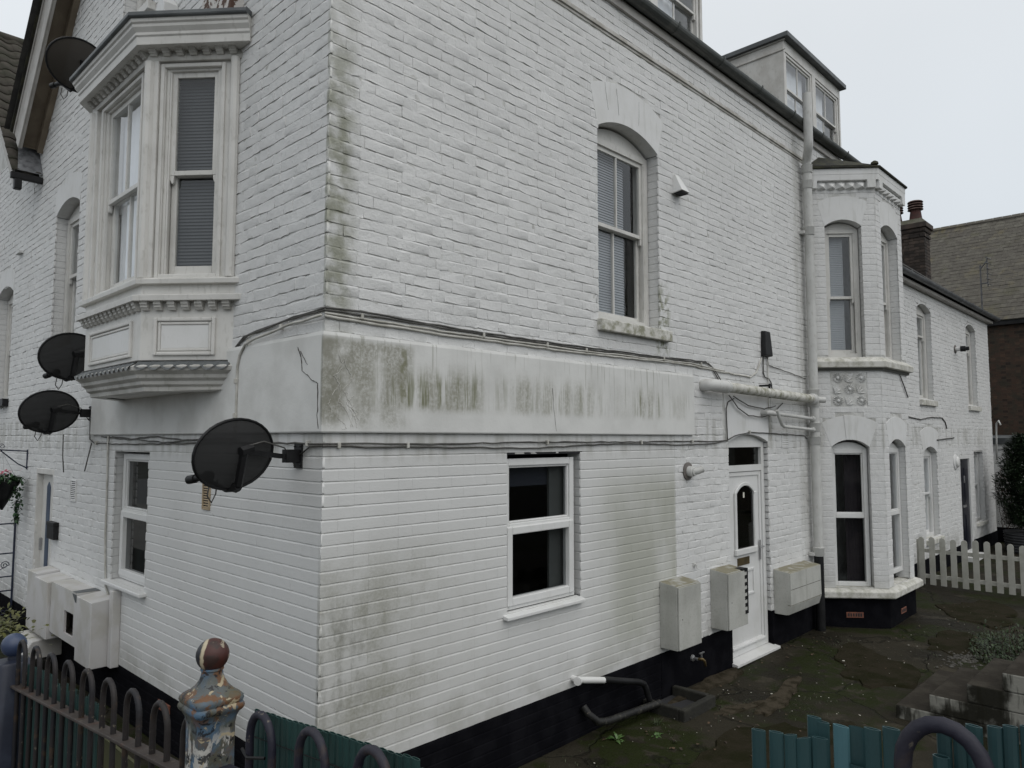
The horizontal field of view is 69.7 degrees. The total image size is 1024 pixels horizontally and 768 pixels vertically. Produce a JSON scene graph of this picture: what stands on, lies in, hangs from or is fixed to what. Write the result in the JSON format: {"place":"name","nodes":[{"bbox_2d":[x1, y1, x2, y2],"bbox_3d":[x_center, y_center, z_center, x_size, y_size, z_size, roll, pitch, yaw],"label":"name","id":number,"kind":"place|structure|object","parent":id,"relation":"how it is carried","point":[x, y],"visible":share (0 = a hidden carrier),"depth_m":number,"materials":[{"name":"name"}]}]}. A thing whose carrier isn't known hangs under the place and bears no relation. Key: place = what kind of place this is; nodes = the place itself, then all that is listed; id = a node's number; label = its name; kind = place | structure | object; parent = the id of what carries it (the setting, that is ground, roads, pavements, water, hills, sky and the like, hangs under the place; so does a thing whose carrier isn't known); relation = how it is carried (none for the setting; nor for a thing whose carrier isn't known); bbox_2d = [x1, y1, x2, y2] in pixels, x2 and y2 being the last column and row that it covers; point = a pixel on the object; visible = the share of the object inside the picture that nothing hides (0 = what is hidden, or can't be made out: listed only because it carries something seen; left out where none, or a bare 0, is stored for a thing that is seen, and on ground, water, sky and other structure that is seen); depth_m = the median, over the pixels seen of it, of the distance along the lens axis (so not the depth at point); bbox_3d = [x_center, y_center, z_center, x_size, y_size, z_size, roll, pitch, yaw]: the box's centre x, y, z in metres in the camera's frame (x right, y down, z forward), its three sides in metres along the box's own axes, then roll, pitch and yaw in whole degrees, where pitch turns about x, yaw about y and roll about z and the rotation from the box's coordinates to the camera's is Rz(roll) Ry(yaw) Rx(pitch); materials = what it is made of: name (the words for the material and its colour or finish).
{"place":"outdoors","nodes":[
{"label":"outdoors","id":0,"kind":"place"},
{"bbox_2d":[0,542,1023,767],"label":"courtyard","id":1,"kind":"structure","parent":0,"point":[878,697],"depth_m":7.10,"materials":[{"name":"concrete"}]},
{"bbox_2d":[0,31,42,631],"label":"neighbouring house","id":2,"kind":"structure","parent":1,"relation":"on","point":[21,170],"depth_m":9.65,"materials":[{"name":"white brick"}]},
{"bbox_2d":[3,294,12,398],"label":"window","id":3,"kind":"structure","parent":2,"relation":"in","point":[10,303],"depth_m":10.46,"materials":[{"name":"beige paint"}]},
{"bbox_2d":[0,502,16,633],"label":"iron gate","id":4,"kind":"structure","parent":2,"relation":"attached to","point":[12,575],"depth_m":9.01,"materials":[{"name":"blue paint"}]},
{"bbox_2d":[0,602,53,653],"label":"trimmed hedge","id":5,"kind":"object","parent":1,"relation":"on","point":[4,623],"visible":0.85,"depth_m":6.04,"materials":[{"name":"green plant"}]},
{"bbox_2d":[4,0,923,767],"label":"corner house","id":6,"kind":"structure","parent":1,"relation":"on","point":[222,178],"depth_m":5.83,"materials":[{"name":"white brick"}]},
{"bbox_2d":[0,444,27,468],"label":"basket bracket","id":7,"kind":"object","parent":6,"relation":"attached to","point":[2,450],"visible":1,"depth_m":8.83,"materials":[{"name":"grey metal"}]},
{"bbox_2d":[0,453,25,525],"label":"hanging basket","id":8,"kind":"object","parent":7,"relation":"hanging from","point":[8,487],"visible":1,"depth_m":8.69,"materials":[{"name":"black metal"}]},
{"bbox_2d":[20,629,61,658],"bbox_3d":[-4.986,2.696,7.644,0.560,0.199,0.396,-4,-6,44],"label":"sloped coping","id":9,"kind":"object","parent":6,"relation":"attached to","point":[46,647],"visible":0.36,"depth_m":7.51,"materials":[{"name":"white concrete"}]},
{"bbox_2d":[26,566,58,632],"bbox_3d":[-4.995,2.278,7.817,0.350,0.620,0.205,-4,-6,44],"label":"meter cupboard","id":10,"kind":"object","parent":6,"relation":"attached to","point":[35,572],"visible":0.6,"depth_m":7.77,"materials":[{"name":"white plastic"}]},
{"bbox_2d":[38,474,52,566],"bbox_3d":[-5.260,1.995,8.328,0.630,1.940,0.070,-4,-6,44],"label":"front door","id":11,"kind":"structure","parent":6,"relation":"in","point":[44,543],"depth_m":8.44,"materials":[{"name":"beige paint"}]},
{"bbox_2d":[46,521,58,539],"bbox_3d":[-4.975,1.584,7.955,0.270,0.184,0.058,-4,-6,44],"label":"letter box","id":12,"kind":"object","parent":6,"relation":"attached to","point":[52,530],"visible":1,"depth_m":7.88,"materials":[{"name":"black metal"}]},
{"bbox_2d":[33,572,72,639],"bbox_3d":[-4.700,2.258,7.519,0.470,0.575,0.225,-4,-6,44],"label":"meter cupboard","id":13,"kind":"object","parent":6,"relation":"attached to","point":[42,602],"visible":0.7,"depth_m":7.41,"materials":[{"name":"white plastic"}]},
{"bbox_2d":[18,390,90,440],"bbox_3d":[-4.501,0.312,7.176,0.482,0.491,0.649,-4,-6,44],"label":"satellite dish","id":14,"kind":"object","parent":6,"relation":"attached to","point":[49,412],"visible":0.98,"depth_m":7.01,"materials":[{"name":"grey metal"}]},
{"bbox_2d":[37,332,85,389],"bbox_3d":[-4.037,-0.198,6.754,0.477,0.508,0.666,-4,-6,44],"label":"satellite dish","id":15,"kind":"object","parent":6,"relation":"attached to","point":[61,356],"visible":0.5,"depth_m":6.54,"materials":[{"name":"grey metal"}]},
{"bbox_2d":[45,36,96,99],"bbox_3d":[-4.069,-2.919,6.956,0.532,0.481,0.711,-4,-6,44],"label":"satellite dish","id":16,"kind":"object","parent":6,"relation":"attached to","point":[66,57],"visible":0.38,"depth_m":6.70,"materials":[{"name":"grey metal"}]},
{"bbox_2d":[63,205,79,332],"bbox_3d":[-4.889,-1.232,8.377,0.882,1.662,0.130,-4,-6,44],"label":"window","id":17,"kind":"structure","parent":6,"relation":"in","point":[73,224],"depth_m":8.60,"materials":[{"name":"beige paint"}]},
{"bbox_2d":[69,480,76,501],"bbox_3d":[-4.535,1.103,7.596,0.200,0.220,0.018,-4,-6,44],"label":"air vent","id":18,"kind":"object","parent":6,"relation":"attached to","point":[72,492],"visible":1,"depth_m":7.59,"materials":[{"name":"white plastic"}]},
{"bbox_2d":[49,579,100,646],"bbox_3d":[-4.214,2.188,7.072,0.835,0.488,0.200,-4,-6,44],"label":"meter cupboard","id":19,"kind":"object","parent":6,"relation":"attached to","point":[65,593],"visible":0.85,"depth_m":7.06,"materials":[{"name":"white plastic"}]},
{"bbox_2d":[74,591,109,669],"bbox_3d":[-3.757,2.209,6.625,0.420,0.590,0.205,-4,-6,44],"label":"meter cupboard","id":20,"kind":"object","parent":6,"relation":"attached to","point":[91,630],"visible":0.71,"depth_m":6.48,"materials":[{"name":"white plastic"}]},
{"bbox_2d":[107,590,120,668],"bbox_3d":[-3.512,2.158,6.486,0.090,0.660,0.070,-4,-6,44],"label":"boxed pipe","id":21,"kind":"object","parent":6,"relation":"attached to","point":[113,629],"visible":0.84,"depth_m":6.46,"materials":[{"name":"white plastic"}]},
{"bbox_2d":[100,83,140,291],"bbox_3d":[-3.057,-1.522,5.909,0.884,1.585,0.153,-4,-6,44],"label":"window","id":22,"kind":"structure","parent":6,"relation":"in","point":[123,121],"depth_m":6.13,"materials":[{"name":"beige paint"}]},
{"bbox_2d":[109,453,149,597],"bbox_3d":[-3.346,1.214,6.505,0.891,1.185,0.192,-4,-6,44],"label":"window","id":23,"kind":"structure","parent":6,"relation":"in","point":[132,545],"depth_m":6.63,"materials":[{"name":"white plastic"}]},
{"bbox_2d":[136,0,154,10],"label":"window","id":24,"kind":"structure","parent":6,"relation":"in","point":[139,2],"depth_m":7.39,"materials":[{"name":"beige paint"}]},
{"bbox_2d":[156,0,177,10],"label":"vent cowl","id":25,"kind":"object","parent":6,"relation":"attached to","point":[167,5],"visible":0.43,"depth_m":6.27,"materials":[{"name":"white plastic"}]},
{"bbox_2d":[161,68,221,273],"bbox_3d":[-2.351,-1.555,5.470,0.425,1.585,0.130,0,-4,4],"label":"window","id":26,"kind":"structure","parent":6,"relation":"in","point":[173,178],"depth_m":5.48,"materials":[{"name":"beige paint"}]},
{"bbox_2d":[201,484,210,509],"bbox_3d":[-2.247,0.819,5.403,0.120,0.210,0.018,-4,-6,44],"label":"air vent","id":27,"kind":"object","parent":6,"relation":"attached to","point":[206,504],"visible":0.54,"depth_m":5.41,"materials":[{"name":"beige plastic"}]},
{"bbox_2d":[185,418,302,502],"bbox_3d":[-1.639,0.454,4.360,0.477,0.499,0.702,-4,-6,44],"label":"satellite dish","id":28,"kind":"object","parent":6,"relation":"attached to","point":[235,455],"visible":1,"depth_m":4.17,"materials":[{"name":"grey metal"}]},
{"bbox_2d":[82,306,761,417],"bbox_3d":[0.101,0.001,6.164,2.538,0.977,6.952,-11,-12,69],"label":"cable bundle","id":29,"kind":"object","parent":6,"relation":"attached to","point":[611,353],"visible":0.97,"depth_m":5.20,"materials":[{"name":"grey plastic"}]},
{"bbox_2d":[62,398,806,594],"bbox_3d":[-0.109,0.996,6.560,4.081,1.902,8.692,-21,-22,78],"label":"cable bundle","id":30,"kind":"object","parent":6,"relation":"attached to","point":[340,444],"visible":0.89,"depth_m":6.04,"materials":[{"name":"plastic"}]},
{"bbox_2d":[502,457,585,620],"bbox_3d":[0.231,1.165,5.738,0.157,1.170,0.911,-4,-6,44],"label":"window","id":31,"kind":"structure","parent":6,"relation":"in","point":[565,521],"depth_m":5.77,"materials":[{"name":"white plastic"}]},
{"bbox_2d":[570,675,653,710],"bbox_3d":[0.860,2.593,6.149,1.027,0.501,0.105,4,-6,-44],"label":"kitchen waste pipe","id":32,"kind":"object","parent":6,"relation":"attached to","point":[577,680],"visible":0.98,"depth_m":6.12,"materials":[{"name":"white plastic"}]},
{"bbox_2d":[597,129,648,326],"bbox_3d":[0.954,-1.458,6.921,0.130,1.827,0.962,-4,-6,44],"label":"window","id":33,"kind":"structure","parent":6,"relation":"in","point":[612,145],"depth_m":7.02,"materials":[{"name":"beige paint"}]},
{"bbox_2d":[660,576,701,651],"bbox_3d":[1.582,2.142,6.881,0.207,0.601,0.400,-4,-6,44],"label":"meter box","id":34,"kind":"object","parent":6,"relation":"attached to","point":[680,613],"visible":1,"depth_m":6.77,"materials":[{"name":"white plastic"}]},
{"bbox_2d":[672,174,689,196],"bbox_3d":[1.689,-2.004,7.365,0.118,0.208,0.148,-4,-6,44],"label":"vent cowl","id":35,"kind":"object","parent":6,"relation":"attached to","point":[679,189],"visible":1,"depth_m":7.34,"materials":[{"name":"white plastic"}]},
{"bbox_2d":[683,462,703,479],"bbox_3d":[1.798,0.860,7.235,0.160,0.176,0.177,-4,-6,44],"label":"boiler flue","id":36,"kind":"object","parent":6,"relation":"attached to","point":[690,471],"visible":1,"depth_m":7.23,"materials":[{"name":"white plastic"}]},
{"bbox_2d":[691,651,706,666],"bbox_3d":[1.817,2.674,7.147,0.149,0.135,0.090,-2,-5,29],"label":"garden tap","id":37,"kind":"object","parent":6,"relation":"attached to","point":[693,657],"visible":1,"depth_m":7.12,"materials":[{"name":"grey metal"}]},
{"bbox_2d":[710,564,748,630],"bbox_3d":[2.239,2.189,7.559,0.209,0.591,0.410,-4,-6,44],"label":"meter box","id":38,"kind":"object","parent":6,"relation":"attached to","point":[729,598],"visible":1,"depth_m":7.44,"materials":[{"name":"white plastic"}]},
{"bbox_2d":[729,471,765,651],"bbox_3d":[2.617,1.941,8.214,0.122,1.910,0.800,-4,-6,44],"label":"door","id":39,"kind":"structure","parent":6,"relation":"in","point":[746,547],"depth_m":8.28,"materials":[{"name":"white plastic"}]},
{"bbox_2d":[699,379,825,404],"bbox_3d":[2.982,0.099,8.473,0.187,0.198,2.828,-4,-6,45],"label":"waste pipe","id":40,"kind":"object","parent":6,"relation":"attached to","point":[724,386],"visible":1,"depth_m":8.14,"materials":[{"name":"white plastic"}]},
{"bbox_2d":[761,331,805,434],"bbox_3d":[3.366,0.012,8.993,0.070,1.214,1.250,-4,-6,44],"label":"terminal box","id":41,"kind":"object","parent":6,"relation":"attached to","point":[766,348],"visible":0.94,"depth_m":8.61,"materials":[{"name":"black plastic"}]},
{"bbox_2d":[728,395,782,416],"bbox_3d":[2.807,0.266,8.399,0.015,0.230,1.356,-4,-6,44],"label":"hanging cable","id":42,"kind":"object","parent":41,"relation":"hanging from","point":[751,406],"visible":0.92,"depth_m":8.25,"materials":[{"name":"grey plastic"}]},
{"bbox_2d":[781,432,788,447],"bbox_3d":[3.325,0.682,8.948,0.012,0.190,0.200,-4,-6,44],"label":"air vent","id":43,"kind":"object","parent":6,"relation":"attached to","point":[785,443],"visible":1,"depth_m":8.95,"materials":[{"name":"white plastic"}]},
{"bbox_2d":[760,409,815,431],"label":"branch pipes","id":44,"kind":"object","parent":6,"relation":"attached to","point":[777,413],"visible":1,"depth_m":8.79,"materials":[{"name":"white plastic"}]},
{"bbox_2d":[773,560,821,614],"bbox_3d":[3.416,2.421,8.768,0.205,0.504,0.885,-4,-6,44],"label":"meter box","id":45,"kind":"object","parent":6,"relation":"attached to","point":[797,586],"visible":1,"depth_m":8.55,"materials":[{"name":"grey plastic"}]},
{"bbox_2d":[799,92,825,630],"bbox_3d":[3.825,-0.317,9.400,0.194,6.890,0.357,-1,-5,19],"label":"soil pipe","id":46,"kind":"object","parent":6,"relation":"attached to","point":[807,232],"visible":0.92,"depth_m":9.44,"materials":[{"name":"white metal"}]},
{"bbox_2d":[824,223,861,356],"bbox_3d":[4.412,-1.256,9.897,0.467,1.817,0.130,0,-4,4],"label":"window","id":47,"kind":"structure","parent":6,"relation":"in","point":[836,232],"depth_m":9.89,"materials":[{"name":"beige paint"}]},
{"bbox_2d":[832,449,870,585],"bbox_3d":[4.410,1.737,9.609,0.472,1.765,0.070,0,-4,4],"label":"window","id":48,"kind":"structure","parent":6,"relation":"in","point":[864,514],"depth_m":9.58,"materials":[{"name":"white plastic"}]},
{"bbox_2d":[881,232,891,359],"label":"window","id":49,"kind":"structure","parent":6,"relation":"in","point":[884,243],"depth_m":10.36,"materials":[{"name":"beige paint"}]},
{"bbox_2d":[889,449,902,573],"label":"window","id":50,"kind":"structure","parent":6,"relation":"in","point":[896,511],"depth_m":10.13,"materials":[{"name":"white plastic"}]},
{"bbox_2d":[899,374,907,397],"bbox_3d":[5.448,0.029,10.215,0.018,0.312,0.340,-4,-6,44],"label":"loose cable","id":51,"kind":"object","parent":6,"relation":"attached to","point":[903,385],"visible":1,"depth_m":10.21,"materials":[{"name":"black plastic"}]},
{"bbox_2d":[605,732,623,743],"bbox_3d":[0.837,2.820,5.849,0.192,0.044,0.150,-4,-6,44],"label":"weed","id":52,"kind":"object","parent":1,"relation":"on","point":[618,737],"visible":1,"depth_m":5.85,"materials":[{"name":"green plant"}]},
{"bbox_2d":[651,732,663,737],"bbox_3d":[1.175,2.837,5.925,0.082,0.022,0.117,-2,-5,27],"label":"weed","id":53,"kind":"object","parent":1,"relation":"on","point":[656,734],"visible":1,"depth_m":5.95,"materials":[{"name":"green plant"}]},
{"bbox_2d":[643,685,715,722],"bbox_3d":[1.496,2.854,6.556,0.420,0.122,0.540,-4,-6,44],"label":"drain gully","id":54,"kind":"object","parent":1,"relation":"on","point":[695,703],"visible":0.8,"depth_m":6.47,"materials":[{"name":"black concrete"}]},
{"bbox_2d":[580,699,661,725],"bbox_3d":[0.948,2.697,6.139,0.924,0.203,0.133,3,-5,-37],"label":"gully pipe","id":55,"kind":"object","parent":54,"relation":"on","point":[609,720],"visible":1,"depth_m":6.04,"materials":[{"name":"black plastic"}]},
{"bbox_2d":[603,607,1015,764],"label":"fallen leaves","id":56,"kind":"object","parent":1,"relation":"on","point":[766,688],"visible":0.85,"depth_m":6.56,"materials":[{"name":"brown plant"}]},
{"bbox_2d":[902,263,1000,577],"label":"white cottage","id":57,"kind":"structure","parent":1,"relation":"on","point":[952,389],"depth_m":14.34,"materials":[{"name":"brick"}]},
{"bbox_2d":[900,200,932,308],"bbox_3d":[9.586,-3.045,17.813,1.025,2.722,0.610,-4,-6,44],"label":"chimney stack","id":58,"kind":"object","parent":57,"relation":"on","point":[916,228],"visible":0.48,"depth_m":17.53,"materials":[{"name":"brick"}]},
{"bbox_2d":[916,306,927,398],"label":"window","id":59,"kind":"structure","parent":57,"relation":"in","point":[922,358],"depth_m":13.82,"materials":[{"name":"beige paint"}]},
{"bbox_2d":[923,448,933,537],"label":"window","id":60,"kind":"structure","parent":57,"relation":"in","point":[929,512],"depth_m":13.64,"materials":[{"name":"white plastic"}]},
{"bbox_2d":[908,416,954,440],"bbox_3d":[7.707,0.817,13.477,0.025,0.443,3.001,-4,-6,44],"label":"loose cable","id":61,"kind":"object","parent":57,"relation":"attached to","point":[934,417],"visible":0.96,"depth_m":13.74,"materials":[{"name":"black plastic"}]},
{"bbox_2d":[953,454,959,469],"bbox_3d":[8.807,1.545,14.531,0.075,0.299,0.299,-4,-6,44],"label":"wall lantern","id":62,"kind":"object","parent":57,"relation":"attached to","point":[956,461],"depth_m":14.47,"materials":[{"name":"white plastic"}]},
{"bbox_2d":[954,345,968,352],"bbox_3d":[9.121,-0.714,14.898,0.253,0.169,0.169,-4,-6,44],"label":"security lamp","id":63,"kind":"object","parent":57,"relation":"attached to","point":[961,348],"visible":1,"depth_m":14.88,"materials":[{"name":"black plastic"}]},
{"bbox_2d":[960,459,971,549],"bbox_3d":[9.263,2.466,15.052,0.075,1.860,0.760,-4,-6,44],"label":"door","id":64,"kind":"structure","parent":57,"relation":"in","point":[963,462],"depth_m":15.08,"materials":[{"name":"grey wood"}]},
{"bbox_2d":[965,327,972,404],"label":"window","id":65,"kind":"structure","parent":57,"relation":"in","point":[969,370],"depth_m":16.30,"materials":[{"name":"beige paint"}]},
{"bbox_2d":[974,452,980,520],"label":"window","id":66,"kind":"structure","parent":57,"relation":"in","point":[976,465],"depth_m":16.23,"materials":[{"name":"white plastic"}]},
{"bbox_2d":[979,257,991,308],"bbox_3d":[12.644,-2.373,19.623,0.345,2.050,0.236,3,-5,-36],"label":"television aerial","id":67,"kind":"object","parent":57,"relation":"on","point":[987,273],"visible":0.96,"depth_m":19.68,"materials":[{"name":"metal"}]},
{"bbox_2d":[995,420,1000,459],"bbox_3d":[11.406,1.318,17.249,0.067,0.941,0.265,0,-4,6],"label":"overflow pipe","id":68,"kind":"object","parent":57,"relation":"attached to","point":[996,423],"visible":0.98,"depth_m":17.30,"materials":[{"name":"white plastic"}]},
{"bbox_2d":[896,650,1023,743],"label":"stone steps","id":69,"kind":"structure","parent":1,"relation":"on","point":[991,692],"depth_m":6.09,"materials":[{"name":"concrete"}]},
{"bbox_2d":[916,537,1023,595],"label":"picket fence","id":70,"kind":"object","parent":1,"relation":"on","point":[976,555],"visible":0.98,"depth_m":11.59,"materials":[{"name":"beige paint"}]},
{"bbox_2d":[968,619,1023,662],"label":"shrub","id":71,"kind":"object","parent":1,"relation":"on","point":[1016,651],"visible":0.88,"depth_m":8.17,"materials":[{"name":"green plant"}]},
{"bbox_2d":[1003,529,1023,553],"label":"planter","id":72,"kind":"object","parent":1,"relation":"on","point":[1014,538],"visible":0.8,"depth_m":15.38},
{"bbox_2d":[988,432,1023,528],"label":"conifer","id":73,"kind":"object","parent":72,"relation":"on","point":[1013,474],"visible":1,"depth_m":15.51,"materials":[{"name":"green plant"}]},
{"bbox_2d":[0,0,1023,228],"label":"sky","id":74,"kind":"structure","parent":0,"point":[933,94],"materials":[{"name":"white"}]},
{"bbox_2d":[936,647,992,668],"bbox_3d":[4.957,2.985,8.023,0.517,0.020,1.168,-4,-6,44],"label":"rubble","id":75,"kind":"object","parent":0,"point":[969,657],"visible":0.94,"depth_m":7.99,"materials":[{"name":"grey stone"}]},
{"label":"ground","id":76,"kind":"structure","parent":0,"visible":0},
{"bbox_2d":[929,213,1023,435],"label":"brick house","id":77,"kind":"structure","parent":76,"relation":"on","point":[959,253],"depth_m":21.18,"materials":[{"name":"brown brick"}]},
{"bbox_2d":[993,435,1023,540],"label":"outbuilding","id":78,"kind":"structure","parent":76,"relation":"on","point":[1001,439],"depth_m":17.41,"materials":[{"name":"black paint"}]},
{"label":"pavement","id":79,"kind":"structure","parent":0,"visible":0},
{"bbox_2d":[0,633,29,767],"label":"ball topped post","id":80,"kind":"object","parent":79,"relation":"on","point":[9,645],"visible":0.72,"depth_m":3.18,"materials":[{"name":"blue metal"}]},
{"bbox_2d":[177,638,244,767],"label":"cast iron post","id":81,"kind":"object","parent":79,"relation":"on","point":[211,704],"visible":1,"depth_m":1.86,"materials":[{"name":"metal"}]},
{"bbox_2d":[10,639,185,767],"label":"bow top railing","id":82,"kind":"object","parent":81,"relation":"attached to","point":[150,753],"visible":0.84,"depth_m":2.59,"materials":[{"name":"grey metal"}]},
{"bbox_2d":[23,664,98,767],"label":"slat screen","id":83,"kind":"object","parent":82,"relation":"attached to","point":[85,736],"visible":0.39,"depth_m":2.88,"materials":[{"name":"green wood"}]},
{"bbox_2d":[103,739,140,767],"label":"olive board","id":84,"kind":"object","parent":82,"relation":"attached to","point":[118,752],"visible":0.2,"depth_m":2.47,"materials":[{"name":"green wood"}]},
{"bbox_2d":[219,710,389,767],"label":"bow top railing","id":85,"kind":"object","parent":81,"relation":"attached to","point":[376,753],"visible":1,"depth_m":1.59,"materials":[{"name":"grey metal"}]},
{"bbox_2d":[253,709,419,767],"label":"slat screen","id":86,"kind":"object","parent":85,"relation":"attached to","point":[343,751],"visible":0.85,"depth_m":1.62,"materials":[{"name":"teal wood"}]},
{"bbox_3d":[1.990,1.990,-0.608,4.820,0.840,0.430,-4,-6,44],"label":"low wall","id":87,"kind":"object","parent":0,"visible":0},
{"bbox_2d":[751,715,1023,767],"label":"slat screen","id":88,"kind":"object","parent":87,"relation":"on","point":[856,747],"visible":0.86,"depth_m":1.07,"materials":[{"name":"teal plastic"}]},
{"bbox_2d":[894,716,994,767],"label":"hoop railing","id":89,"kind":"object","parent":87,"relation":"on","point":[913,733],"visible":1,"depth_m":0.96,"materials":[{"name":"grey metal"}]}
]}

